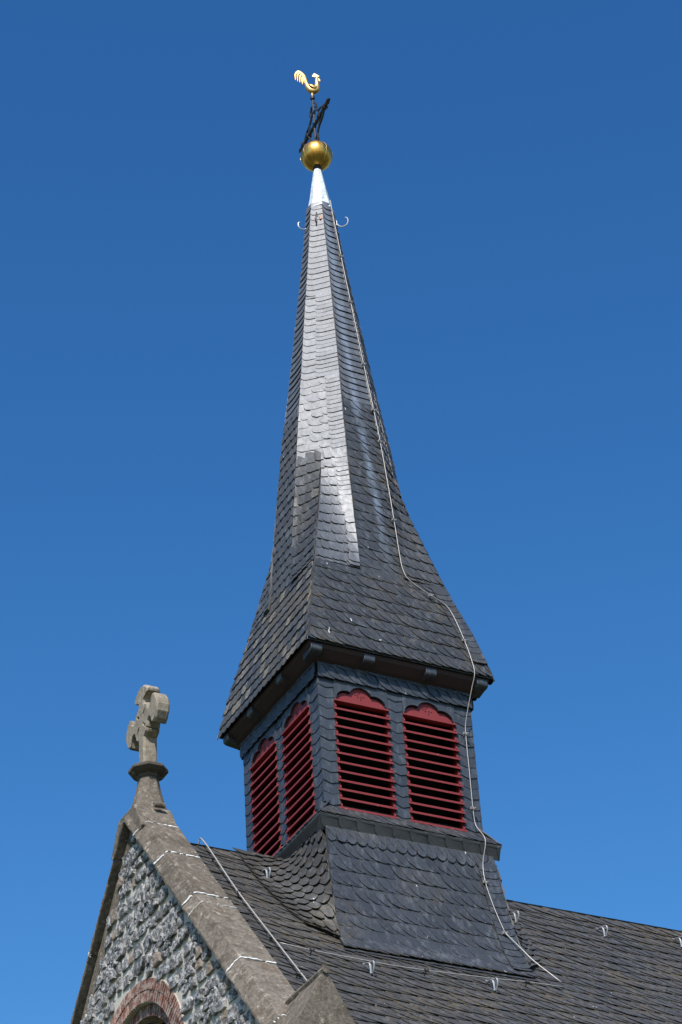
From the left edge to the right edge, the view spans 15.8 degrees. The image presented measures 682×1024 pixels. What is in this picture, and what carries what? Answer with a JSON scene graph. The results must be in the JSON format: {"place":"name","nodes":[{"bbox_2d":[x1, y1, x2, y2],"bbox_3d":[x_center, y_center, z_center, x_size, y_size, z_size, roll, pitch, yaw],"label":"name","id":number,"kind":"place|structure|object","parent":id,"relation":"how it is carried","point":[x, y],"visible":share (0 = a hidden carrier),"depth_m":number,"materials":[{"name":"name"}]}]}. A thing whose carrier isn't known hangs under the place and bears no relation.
{"place":"outdoors","nodes":[
{"label":"outdoors","id":0,"kind":"place"},
{"bbox_2d":[0,0,681,1023],"label":"sky","id":1,"kind":"structure","parent":0,"point":[505,176],"materials":[{"name":"blue"}]},
{"bbox_3d":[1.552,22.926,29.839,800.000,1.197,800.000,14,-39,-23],"label":"ground","id":2,"kind":"structure","parent":0,"visible":0},
{"bbox_2d":[70,814,681,1023],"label":"church","id":3,"kind":"structure","parent":2,"relation":"on","point":[181,934],"depth_m":38.07,"materials":[{"name":"stone"}]},
{"bbox_2d":[111,685,176,859],"bbox_3d":[-3.223,4.240,40.849,0.771,3.076,1.350,14,-39,-23],"label":"gable cross","id":4,"kind":"object","parent":3,"relation":"on","point":[148,772],"visible":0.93,"depth_m":40.78,"materials":[{"name":"stone"}]},
{"bbox_2d":[198,837,306,980],"bbox_3d":[-1.375,6.176,37.989,0.116,4.380,3.899,14,-39,-23],"label":"ridge wire","id":5,"kind":"object","parent":3,"relation":"attached to","point":[270,936],"visible":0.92,"depth_m":37.89,"materials":[{"name":"metal"}]},
{"bbox_2d":[260,867,270,877],"bbox_3d":[-1.224,5.880,39.926,0.050,0.273,0.316,14,-39,-23],"label":"roof hook","id":6,"kind":"object","parent":3,"relation":"attached to","point":[269,868],"visible":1,"depth_m":39.84,"materials":[{"name":"metal"}]},
{"bbox_2d":[362,960,374,972],"bbox_3d":[0.423,6.886,37.157,0.050,0.273,0.316,14,-39,-23],"label":"roof hook","id":7,"kind":"object","parent":3,"relation":"attached to","point":[369,963],"visible":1,"depth_m":37.07,"materials":[{"name":"metal"}]},
{"bbox_2d":[217,168,541,981],"bbox_3d":[0.036,0.626,45.584,4.843,18.980,4.740,14,-39,-23],"label":"bell turret","id":8,"kind":"object","parent":3,"relation":"on","point":[345,716],"visible":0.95,"depth_m":42.33,"materials":[{"name":"stone"}]},
{"bbox_2d":[300,140,332,171],"bbox_3d":[-0.508,-7.378,51.235,0.674,0.746,0.674,14,-39,-23],"label":"gilded ball","id":9,"kind":"object","parent":8,"relation":"on","point":[314,154],"visible":0.99,"depth_m":51.02,"materials":[{"name":"gold metal"}]},
{"bbox_2d":[299,98,329,152],"bbox_3d":[-0.564,-8.193,51.810,0.136,1.416,1.728,11,-38,-20],"label":"wrought iron cross","id":10,"kind":"object","parent":9,"relation":"on","point":[318,121],"visible":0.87,"depth_m":51.73,"materials":[{"name":"black metal"}]},
{"bbox_2d":[294,70,320,100],"bbox_3d":[-0.704,-9.123,52.445,0.540,0.908,0.202,5,-36,-12],"label":"weathercock","id":11,"kind":"object","parent":10,"relation":"on","point":[312,89],"visible":1,"depth_m":52.45,"materials":[{"name":"gold metal"}]},
{"bbox_2d":[315,212,321,222],"bbox_3d":[-0.486,-5.983,49.870,0.161,0.350,0.123,14,-39,-23],"label":"ladder hook","id":12,"kind":"object","parent":8,"relation":"attached to","point":[316,216],"visible":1,"depth_m":49.84,"materials":[{"name":"grey metal"}]},
{"bbox_2d":[330,200,560,981],"bbox_3d":[1.610,0.496,44.521,2.966,17.947,0.521,-13,-36,12],"label":"lightning conductor","id":13,"kind":"object","parent":8,"relation":"attached to","point":[465,733],"visible":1,"depth_m":43.49,"materials":[{"name":"metal"}]},
{"bbox_2d":[280,942,563,987],"bbox_3d":[1.342,7.026,37.769,5.002,0.260,0.205,15,-39,-24],"label":"roof wire","id":14,"kind":"object","parent":3,"relation":"attached to","point":[424,969],"visible":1,"depth_m":37.62,"materials":[{"name":"metal"}]},
{"bbox_2d":[485,978,497,989],"bbox_3d":[2.348,7.332,38.133,0.050,0.273,0.316,14,-39,-23],"label":"roof hook","id":15,"kind":"object","parent":3,"relation":"attached to","point":[496,988],"visible":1,"depth_m":38.06,"materials":[{"name":"metal"}]},
{"bbox_2d":[510,911,518,921],"bbox_3d":[2.937,6.886,41.793,0.050,0.273,0.316,14,-39,-23],"label":"roof hook","id":16,"kind":"object","parent":3,"relation":"attached to","point":[516,920],"visible":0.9,"depth_m":41.70,"materials":[{"name":"metal"}]},
{"bbox_2d":[596,925,607,935],"bbox_3d":[4.524,7.261,42.557,0.050,0.273,0.316,14,-39,-23],"label":"roof hook","id":17,"kind":"object","parent":3,"relation":"attached to","point":[604,929],"visible":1,"depth_m":42.48,"materials":[{"name":"metal"}]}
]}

